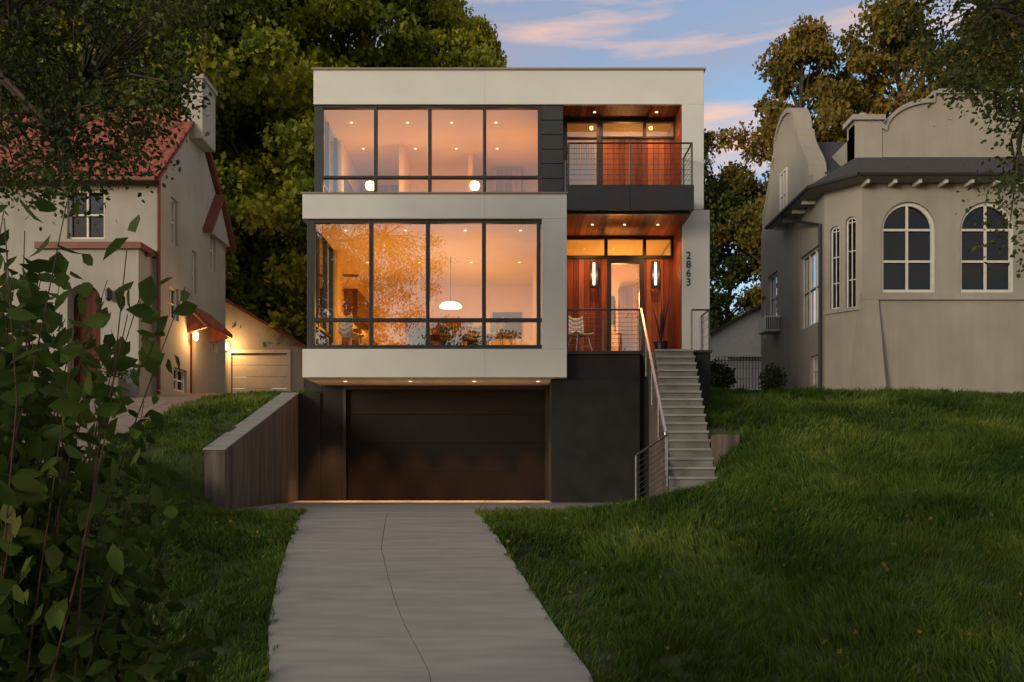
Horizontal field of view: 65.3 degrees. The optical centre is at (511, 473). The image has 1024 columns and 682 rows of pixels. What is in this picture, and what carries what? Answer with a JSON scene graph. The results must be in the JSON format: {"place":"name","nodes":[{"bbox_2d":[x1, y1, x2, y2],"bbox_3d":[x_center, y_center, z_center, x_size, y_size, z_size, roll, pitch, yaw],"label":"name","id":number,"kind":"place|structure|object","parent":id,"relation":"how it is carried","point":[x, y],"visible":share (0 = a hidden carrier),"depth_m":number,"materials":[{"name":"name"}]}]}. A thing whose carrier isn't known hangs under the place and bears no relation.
{"place":"outdoors","nodes":[
{"label":"outdoors","id":0,"kind":"place"},
{"bbox_2d":[22,393,224,480],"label":"neighbour driveway","id":1,"kind":"structure","parent":0,"point":[163,404],"depth_m":18.32,"materials":[{"name":"grey concrete"}]},
{"bbox_2d":[235,500,619,681],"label":"driveway","id":2,"kind":"structure","parent":0,"point":[432,591],"depth_m":8.94,"materials":[{"name":"concrete"}]},
{"bbox_2d":[316,110,671,286],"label":"interior ceilings","id":3,"kind":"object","parent":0,"point":[399,251],"visible":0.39,"depth_m":20.67,"materials":[{"name":"white paint"}]},
{"bbox_2d":[439,257,461,309],"bbox_3d":[-1.613,-5.015,21.000,0.600,1.350,0.600,0,0,0],"label":"pendant lamp","id":4,"kind":"object","parent":3,"relation":"hanging from","point":[450,305],"visible":1,"depth_m":20.90,"materials":[{"name":"white glass"}]},
{"bbox_2d":[37,385,1023,681],"bbox_3d":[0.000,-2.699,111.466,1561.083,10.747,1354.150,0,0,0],"label":"ground","id":5,"kind":"structure","parent":0,"point":[181,465],"depth_m":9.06,"materials":[{"name":"green plant"}]},
{"bbox_2d":[0,0,180,107],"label":"maple tree","id":6,"kind":"object","parent":5,"relation":"on","point":[67,45],"visible":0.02,"depth_m":27.74,"materials":[{"name":"green plant"}]},
{"bbox_2d":[0,198,222,681],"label":"foreground shrub","id":7,"kind":"object","parent":5,"relation":"on","point":[53,628],"visible":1,"depth_m":2.75,"materials":[{"name":"green plant"}]},
{"bbox_2d":[0,134,229,396],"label":"stucco walls","id":8,"kind":"structure","parent":5,"relation":"on","point":[189,189],"depth_m":21.00,"materials":[{"name":"beige paint"}]},
{"bbox_2d":[74,287,100,385],"bbox_3d":[-10.979,-3.420,20.500,0.854,3.041,0.001,0,0,0],"label":"front door","id":9,"kind":"structure","parent":8,"relation":"attached to","point":[91,308],"depth_m":20.50,"materials":[{"name":"brown wood"}]},
{"bbox_2d":[105,287,111,300],"bbox_3d":[-10.132,-4.493,20.080,0.166,0.340,0.166,0,0,22],"label":"porch lantern","id":10,"kind":"object","parent":8,"relation":"attached to","point":[108,293],"visible":1,"depth_m":20.02,"materials":[{"name":"black metal"}]},
{"bbox_2d":[0,108,221,193],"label":"clay tile roof","id":11,"kind":"structure","parent":8,"relation":"on","point":[168,153],"depth_m":21.80,"materials":[{"name":"red tile"}]},
{"bbox_2d":[0,122,235,393],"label":"red trim","id":12,"kind":"structure","parent":8,"relation":"attached to","point":[218,202],"depth_m":20.89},
{"bbox_2d":[69,190,214,391],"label":"window frames","id":13,"kind":"structure","parent":8,"relation":"attached to","point":[176,370],"depth_m":22.05,"materials":[{"name":"white wood"}]},
{"bbox_2d":[72,193,180,389],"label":"window glazing","id":14,"kind":"structure","parent":13,"relation":"in","point":[79,229],"depth_m":21.15,"materials":[{"name":"glass"}]},
{"bbox_2d":[190,334,191,393],"bbox_3d":[-9.375,-3.175,23.167,0.050,1.750,0.403,0,0,0],"label":"side door","id":15,"kind":"structure","parent":8,"relation":"attached to","point":[191,363],"depth_m":23.32,"materials":[{"name":"brown wood"}]},
{"bbox_2d":[193,331,198,340],"bbox_3d":[-9.050,-3.930,22.873,0.148,0.260,0.148,0,0,22],"label":"side lantern","id":16,"kind":"object","parent":8,"relation":"attached to","point":[195,335],"visible":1,"depth_m":22.82,"materials":[{"name":"white glass"}]},
{"bbox_2d":[181,74,217,151],"bbox_3d":[-9.169,-10.510,23.400,0.700,1.820,1.100,0,0,0],"label":"chimney","id":17,"kind":"object","parent":8,"relation":"on","point":[202,126],"visible":0.61,"depth_m":23.06,"materials":[{"name":"beige paint"}]},
{"bbox_2d":[187,308,232,342],"bbox_3d":[-8.925,-4.435,23.650,0.650,0.870,1.900,0,0,0],"label":"awning","id":18,"kind":"object","parent":8,"relation":"attached to","point":[219,331],"depth_m":23.25,"materials":[{"name":"red ceramic"}]},
{"bbox_2d":[92,357,145,397],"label":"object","id":19,"kind":"object","parent":5,"relation":"on","point":[119,380],"visible":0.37,"depth_m":19.69,"materials":[{"name":"grey concrete"}]},
{"bbox_2d":[0,0,308,237],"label":"overhanging tree","id":20,"kind":"object","parent":5,"relation":"on","point":[89,76],"visible":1,"depth_m":9.33,"materials":[{"name":"green plant"}]},
{"bbox_2d":[47,0,310,338],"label":"maple tree","id":21,"kind":"object","parent":5,"relation":"on","point":[231,99],"visible":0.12,"depth_m":30.73,"materials":[{"name":"green plant"}]},
{"bbox_2d":[128,0,360,388],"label":"maple tree","id":22,"kind":"object","parent":5,"relation":"on","point":[284,215],"visible":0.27,"depth_m":29.73,"materials":[{"name":"green plant"}]},
{"bbox_2d":[203,393,298,508],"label":"retaining wall","id":23,"kind":"structure","parent":5,"relation":"on","point":[251,460],"depth_m":16.63,"materials":[{"name":"dark brown wood"},{"name":"pale concrete"}]},
{"bbox_2d":[226,102,314,345],"bbox_3d":[-8.739,-9.666,33.441,6.665,13.106,6.269,0,0,-29],"label":"maple tree","id":24,"kind":"object","parent":5,"relation":"on","point":[291,241],"visible":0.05,"depth_m":32.45,"materials":[{"name":"green plant"}]},
{"bbox_2d":[225,298,320,393],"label":"detached garage","id":25,"kind":"structure","parent":5,"relation":"on","point":[251,361],"depth_m":29.80,"materials":[{"name":"beige paint"}]},
{"bbox_2d":[232,354,286,393],"bbox_3d":[-9.422,-3.390,29.935,2.094,2.168,0.030,0,0,0],"label":"garage door","id":26,"kind":"structure","parent":25,"relation":"in","point":[248,370],"depth_m":29.92,"materials":[{"name":"white paint"}]},
{"bbox_2d":[215,17,350,388],"bbox_3d":[-12.247,-15.706,40.340,12.503,24.176,13.070,0,0,-29],"label":"maple tree","id":27,"kind":"object","parent":5,"relation":"on","point":[249,139],"depth_m":35.47,"materials":[{"name":"green plant"}]},
{"bbox_2d":[218,0,446,338],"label":"maple tree","id":28,"kind":"object","parent":5,"relation":"on","point":[364,26],"visible":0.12,"depth_m":33.83,"materials":[{"name":"green plant"}]},
{"bbox_2d":[366,0,499,66],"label":"maple tree","id":29,"kind":"object","parent":5,"relation":"on","point":[450,17],"visible":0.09,"depth_m":36.03,"materials":[{"name":"green plant"}]},
{"bbox_2d":[455,14,510,66],"bbox_3d":[-1.401,-12.305,37.187,6.110,17.786,5.746,0,0,8],"label":"maple tree","id":30,"kind":"object","parent":5,"relation":"on","point":[483,25],"visible":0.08,"depth_m":36.48,"materials":[{"name":"green plant"}]},
{"bbox_2d":[298,353,709,502],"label":"charcoal base walls","id":31,"kind":"structure","parent":5,"relation":"on","point":[598,422],"depth_m":18.30,"materials":[{"name":"paint"}]},
{"bbox_2d":[343,386,548,500],"bbox_3d":[-1.625,-0.725,19.675,5.049,2.850,0.110,0,0,0],"label":"garage door frame","id":32,"kind":"object","parent":31,"relation":"attached to","point":[346,388],"visible":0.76,"depth_m":19.62,"materials":[{"name":"black metal"}]},
{"bbox_2d":[347,390,544,499],"bbox_3d":[-1.625,-0.750,19.770,5.010,2.816,0.060,0,0,0],"label":"garage door","id":33,"kind":"structure","parent":32,"relation":"in","point":[445,430],"depth_m":19.74,"materials":[{"name":"black metal"}]},
{"bbox_2d":[302,70,709,385],"bbox_3d":[-0.010,-5.390,22.500,9.420,8.380,9.000,0,0,0],"label":"stucco shell","id":34,"kind":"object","parent":31,"relation":"on","point":[545,364],"visible":0.37,"depth_m":19.00},
{"bbox_2d":[336,141,638,350],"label":"interior walls","id":35,"kind":"structure","parent":34,"relation":"attached to","point":[399,302],"depth_m":24.40,"materials":[{"name":"white paint"}]},
{"bbox_2d":[344,175,614,338],"bbox_3d":[-0.997,-6.000,23.077,7.485,3.800,2.438,0,0,-11],"label":"wall art","id":36,"kind":"object","parent":35,"relation":"attached to","point":[513,327],"depth_m":24.35,"materials":[{"name":"fabric"}]},
{"bbox_2d":[569,144,593,184],"bbox_3d":[1.710,-7.375,19.980,0.700,1.750,0.060,0,0,0],"label":"curtain","id":37,"kind":"object","parent":35,"relation":"hanging from","point":[583,165],"visible":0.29,"depth_m":19.97,"materials":[{"name":"white fabric"}]},
{"bbox_2d":[307,105,674,350],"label":"window frames","id":38,"kind":"structure","parent":34,"relation":"attached to","point":[312,231],"depth_m":19.05,"materials":[{"name":"black metal"}]},
{"bbox_2d":[316,119,334,344],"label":"window glazing","id":39,"kind":"structure","parent":38,"relation":"in","point":[322,243],"depth_m":19.95,"materials":[{"name":"clear glass"}]},
{"bbox_2d":[344,111,658,381],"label":"downlights","id":40,"kind":"object","parent":34,"relation":"on","point":[466,230],"visible":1,"depth_m":19.36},
{"bbox_2d":[301,67,705,193],"bbox_3d":[-0.080,-7.957,22.485,9.360,3.335,9.030,0,0,0],"label":"roof coping","id":41,"kind":"object","parent":34,"relation":"on","point":[508,68],"visible":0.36,"depth_m":18.96,"materials":[{"name":"metal"}]},
{"bbox_2d":[484,71,566,376],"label":"control joints","id":42,"kind":"object","parent":34,"relation":"attached to","point":[484,213],"visible":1,"depth_m":18.00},
{"bbox_2d":[541,105,562,191],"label":"siding panels","id":43,"kind":"object","parent":34,"relation":"attached to","point":[551,148],"visible":0.77,"depth_m":19.00,"materials":[{"name":"black metal"}]},
{"bbox_2d":[563,105,681,184],"bbox_3d":[2.629,-7.634,19.410,2.818,2.268,0.780,0,0,0],"label":"wood paneling","id":44,"kind":"object","parent":34,"relation":"attached to","point":[645,161],"visible":0.62,"depth_m":19.72,"materials":[{"name":"brown wood"}]},
{"bbox_2d":[566,185,693,222],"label":"balcony slab","id":45,"kind":"structure","parent":34,"relation":"attached to","point":[630,198],"depth_m":18.00,"materials":[{"name":"black metal"}]},
{"bbox_2d":[565,143,568,191],"bbox_3d":[1.270,-6.986,18.510,0.044,0.972,0.980,0,0,0],"label":"balcony railing side","id":46,"kind":"object","parent":45,"relation":"on","point":[567,159],"visible":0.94,"depth_m":18.04,"materials":[{"name":"black metal"}]},
{"bbox_2d":[568,142,692,184],"bbox_3d":[2.665,-6.986,18.040,2.824,0.972,0.044,0,0,0],"label":"balcony railing","id":47,"kind":"object","parent":45,"relation":"on","point":[630,153],"visible":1,"depth_m":18.04,"materials":[{"name":"black metal"}]},
{"bbox_2d":[682,142,692,184],"bbox_3d":[4.060,-6.986,18.510,0.044,0.972,0.980,0,0,0],"label":"balcony railing side","id":48,"kind":"object","parent":45,"relation":"on","point":[683,166],"visible":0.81,"depth_m":18.81,"materials":[{"name":"black metal"}]},
{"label":"interior floors","id":49,"kind":"structure","parent":34,"relation":"attached to","visible":0},
{"bbox_2d":[338,313,364,344],"bbox_3d":[-3.902,-3.318,19.296,0.504,0.982,0.494,0,0,31],"label":"armchair","id":50,"kind":"object","parent":49,"relation":"on","point":[345,330],"visible":0.77,"depth_m":19.14,"materials":[{"name":"white fabric"}]},
{"bbox_2d":[365,181,373,191],"bbox_3d":[-3.581,-6.855,20.200,0.400,1.050,0.390,0,0,0],"label":"table lamp","id":51,"kind":"object","parent":49,"relation":"on","point":[369,185],"visible":0.48,"depth_m":20.11,"materials":[{"name":"white glass"}]},
{"bbox_2d":[412,324,431,344],"bbox_3d":[-2.300,-3.293,20.296,0.496,0.932,0.495,0,0,0],"label":"dining chair","id":52,"kind":"object","parent":49,"relation":"on","point":[418,334],"visible":0.52,"depth_m":20.10,"materials":[{"name":"fabric"}]},
{"bbox_2d":[439,324,458,344],"bbox_3d":[-1.600,-3.293,20.296,0.496,0.932,0.495,0,0,0],"label":"dining chair","id":53,"kind":"object","parent":49,"relation":"on","point":[448,335],"visible":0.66,"depth_m":20.10,"materials":[{"name":"fabric"}]},
{"bbox_2d":[407,333,492,344],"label":"dining chairs","id":54,"kind":"object","parent":49,"relation":"on","point":[460,336],"visible":0.34,"depth_m":20.75,"materials":[{"name":"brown wood"}]},
{"bbox_2d":[467,324,481,344],"bbox_3d":[-0.900,-3.293,20.296,0.496,0.932,0.495,0,0,0],"label":"dining chair","id":55,"kind":"object","parent":49,"relation":"on","point":[474,334],"visible":0.56,"depth_m":20.09,"materials":[{"name":"fabric"}]},
{"bbox_2d":[470,181,479,191],"bbox_3d":[-0.941,-6.855,20.200,0.400,1.050,0.390,0,0,0],"label":"table lamp","id":56,"kind":"object","parent":49,"relation":"on","point":[474,185],"visible":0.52,"depth_m":20.11,"materials":[{"name":"white glass"}]},
{"bbox_2d":[343,170,638,350],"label":"walnut cabinets","id":57,"kind":"object","parent":49,"relation":"on","point":[356,303],"visible":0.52,"depth_m":22.20,"materials":[{"name":"brown wood"}]},
{"bbox_2d":[489,315,515,344],"bbox_3d":[-0.253,-3.318,19.203,0.504,0.982,0.494,0,0,-40],"label":"armchair","id":58,"kind":"object","parent":49,"relation":"on","point":[497,329],"visible":0.79,"depth_m":19.23,"materials":[{"name":"white fabric"}]},
{"bbox_2d":[567,350,711,355],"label":"entry deck","id":59,"kind":"structure","parent":31,"relation":"on","point":[623,352],"depth_m":18.25,"materials":[{"name":"grey concrete"}]},
{"bbox_2d":[569,316,593,350],"bbox_3d":[1.578,-3.263,18.754,0.496,0.932,0.495,0,0,-29],"label":"patio chair","id":60,"kind":"object","parent":59,"relation":"on","point":[575,323],"visible":0.69,"depth_m":18.90,"materials":[{"name":"beige fabric"}]},
{"bbox_2d":[567,309,639,350],"bbox_3d":[2.100,-3.286,18.320,1.674,0.972,0.044,0,0,0],"label":"deck railing","id":61,"kind":"object","parent":59,"relation":"on","point":[568,330],"visible":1,"depth_m":18.32,"materials":[{"name":"metal"}]},
{"bbox_2d":[119,397,1023,679],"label":"fallen leaves","id":62,"kind":"object","parent":5,"relation":"on","point":[839,651],"visible":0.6,"depth_m":9.78,"materials":[{"name":"brown plant"}]},
{"bbox_2d":[649,349,717,497],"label":"entry stairs","id":63,"kind":"structure","parent":5,"relation":"on","point":[690,460],"depth_m":16.07,"materials":[{"name":"grey concrete"}]},
{"bbox_2d":[567,226,681,350],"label":"entry cedar wall","id":64,"kind":"structure","parent":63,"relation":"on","point":[581,294],"depth_m":19.90,"materials":[{"name":"brown wood"}]},
{"bbox_2d":[590,261,659,287],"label":"wall sconces","id":65,"kind":"object","parent":64,"relation":"attached to","point":[652,276],"depth_m":19.72,"materials":[{"name":"white glass"}]},
{"bbox_2d":[593,263,656,284],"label":"sconce tubes","id":66,"kind":"object","parent":65,"relation":"attached to","point":[594,273],"visible":1,"depth_m":19.75},
{"bbox_2d":[635,308,667,499],"bbox_3d":[2.825,-1.579,16.082,0.581,4.398,4.410,0,0,10],"label":"stair handrail","id":67,"kind":"object","parent":63,"relation":"on","point":[656,391],"visible":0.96,"depth_m":15.40,"materials":[{"name":"metal"}]},
{"bbox_2d":[653,299,668,348],"bbox_3d":[3.626,-3.536,19.500,0.389,1.472,0.351,0,0,0],"label":"potted plant","id":68,"kind":"object","parent":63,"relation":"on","point":[660,344],"visible":0.89,"depth_m":19.43,"materials":[{"name":"black plant"}]},
{"bbox_2d":[691,309,709,349],"bbox_3d":[4.290,-3.271,18.200,0.434,0.942,0.044,0,0,0],"label":"deck railing side","id":69,"kind":"object","parent":63,"relation":"on","point":[708,310],"visible":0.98,"depth_m":18.18,"materials":[{"name":"metal"}]},
{"bbox_2d":[701,309,709,349],"bbox_3d":[4.490,-3.271,18.575,0.044,0.942,0.790,0,0,0],"label":"deck railing side","id":70,"kind":"object","parent":63,"relation":"on","point":[703,314],"visible":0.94,"depth_m":18.93,"materials":[{"name":"metal"}]},
{"bbox_2d":[710,371,713,385],"bbox_3d":[5.427,-2.849,23.993,1.322,1.203,1.097,0,0,0],"label":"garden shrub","id":71,"kind":"object","parent":5,"relation":"on","point":[711,375],"visible":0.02,"depth_m":23.89,"materials":[{"name":"green plant"}]},
{"bbox_2d":[710,358,736,389],"bbox_3d":[6.612,-3.165,26.491,1.683,1.318,1.432,0,0,0],"label":"garden shrub","id":72,"kind":"object","parent":5,"relation":"on","point":[722,374],"visible":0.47,"depth_m":26.14,"materials":[{"name":"green plant"}]},
{"bbox_2d":[711,435,739,466],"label":"retaining wall","id":73,"kind":"structure","parent":5,"relation":"on","point":[718,447],"depth_m":14.90,"materials":[{"name":"concrete"}]},
{"bbox_2d":[704,128,747,331],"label":"green tree","id":74,"kind":"object","parent":5,"relation":"on","point":[711,185],"visible":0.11,"depth_m":40.09,"materials":[{"name":"green plant"}]},
{"bbox_2d":[704,160,766,328],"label":"green tree","id":75,"kind":"object","parent":5,"relation":"on","point":[724,299],"visible":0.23,"depth_m":40.10,"materials":[{"name":"green plant"}]},
{"bbox_2d":[710,304,760,389],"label":"detached garage","id":76,"kind":"structure","parent":5,"relation":"on","point":[734,338],"depth_m":33.00,"materials":[{"name":"white paint"}]},
{"bbox_2d":[728,358,760,389],"bbox_3d":[10.200,-3.700,33.135,2.600,2.188,0.030,0,0,0],"label":"garage door","id":77,"kind":"structure","parent":76,"relation":"in","point":[733,364],"depth_m":33.12,"materials":[{"name":"white paint"}]},
{"bbox_2d":[716,356,760,389],"bbox_3d":[9.375,-3.500,29.000,4.050,1.500,0.030,0,0,0],"label":"metal fence","id":78,"kind":"object","parent":5,"relation":"on","point":[746,360],"visible":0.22,"depth_m":28.99,"materials":[{"name":"black metal"}]},
{"bbox_2d":[758,362,787,389],"bbox_3d":[7.596,-2.681,23.312,0.880,1.138,0.759,0,0,0],"label":"garden shrub","id":79,"kind":"object","parent":5,"relation":"on","point":[777,375],"visible":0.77,"depth_m":23.23,"materials":[{"name":"green plant"}]},
{"bbox_2d":[706,13,879,324],"bbox_3d":[14.169,-12.961,38.593,9.601,18.796,9.281,0,0,0],"label":"autumn tree","id":80,"kind":"object","parent":5,"relation":"on","point":[805,44],"visible":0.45,"depth_m":38.55,"materials":[{"name":"green plant"}]},
{"bbox_2d":[761,94,1023,393],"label":"stucco walls","id":81,"kind":"structure","parent":5,"relation":"on","point":[948,334],"depth_m":21.28,"materials":[{"name":"beige paint"}]},
{"bbox_2d":[759,316,780,334],"bbox_3d":[8.350,-4.800,25.921,0.500,0.500,0.712,0,0,0],"label":"window air conditioner","id":82,"kind":"object","parent":81,"relation":"attached to","point":[769,325],"depth_m":25.58,"materials":[{"name":"white paint"}]},
{"bbox_2d":[764,167,1012,384],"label":"window frames","id":83,"kind":"structure","parent":81,"relation":"attached to","point":[906,230],"depth_m":21.39,"materials":[{"name":"white wood"}]},
{"bbox_2d":[772,207,1007,382],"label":"window glazing","id":84,"kind":"structure","parent":83,"relation":"in","point":[919,273],"depth_m":21.43,"materials":[{"name":"glass"}]},
{"bbox_2d":[762,88,1023,228],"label":"parapet caps","id":85,"kind":"object","parent":81,"relation":"on","point":[810,149],"visible":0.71,"depth_m":23.37,"materials":[{"name":"beige paint"}]},
{"bbox_2d":[765,172,1022,387],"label":"gutter and downspout","id":86,"kind":"object","parent":81,"relation":"attached to","point":[800,194],"visible":0.79,"depth_m":21.89,"materials":[{"name":"grey metal"}]},
{"bbox_2d":[768,176,1022,228],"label":"eave soffit","id":87,"kind":"structure","parent":81,"relation":"attached to","point":[815,193],"depth_m":21.23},
{"bbox_2d":[774,179,1023,230],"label":"eave brackets","id":88,"kind":"object","parent":81,"relation":"attached to","point":[890,184],"visible":0.85,"depth_m":21.19,"materials":[{"name":"grey wood"}]},
{"bbox_2d":[813,142,1023,183],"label":"shingle roof","id":89,"kind":"structure","parent":81,"relation":"attached to","point":[829,150],"depth_m":21.69,"materials":[{"name":"concrete"}]},
{"bbox_2d":[806,0,984,141],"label":"autumn tree","id":90,"kind":"object","parent":5,"relation":"on","point":[891,61],"visible":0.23,"depth_m":37.58,"materials":[{"name":"green plant"}]},
{"bbox_2d":[865,0,1023,277],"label":"overhanging tree","id":91,"kind":"object","parent":5,"relation":"on","point":[997,11],"visible":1,"depth_m":10.09,"materials":[{"name":"green plant"}]},
{"bbox_2d":[904,0,1023,102],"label":"autumn tree","id":92,"kind":"object","parent":5,"relation":"on","point":[1012,34],"visible":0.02,"depth_m":35.45,"materials":[{"name":"green plant"}]},
{"bbox_2d":[141,0,1022,388],"label":"sky","id":93,"kind":"structure","parent":0,"point":[724,37],"materials":[{"name":"blue"}]},
{"bbox_2d":[567,215,687,235],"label":"entry cedar ceiling","id":94,"kind":"structure","parent":0,"point":[581,225],"depth_m":19.04,"materials":[{"name":"brown wood"}]},
{"bbox_2d":[567,212,689,235],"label":"ceiling reveals","id":95,"kind":"object","parent":94,"relation":"attached to","point":[609,214],"visible":0.95,"depth_m":18.14,"materials":[{"name":"black metal"}]}
]}

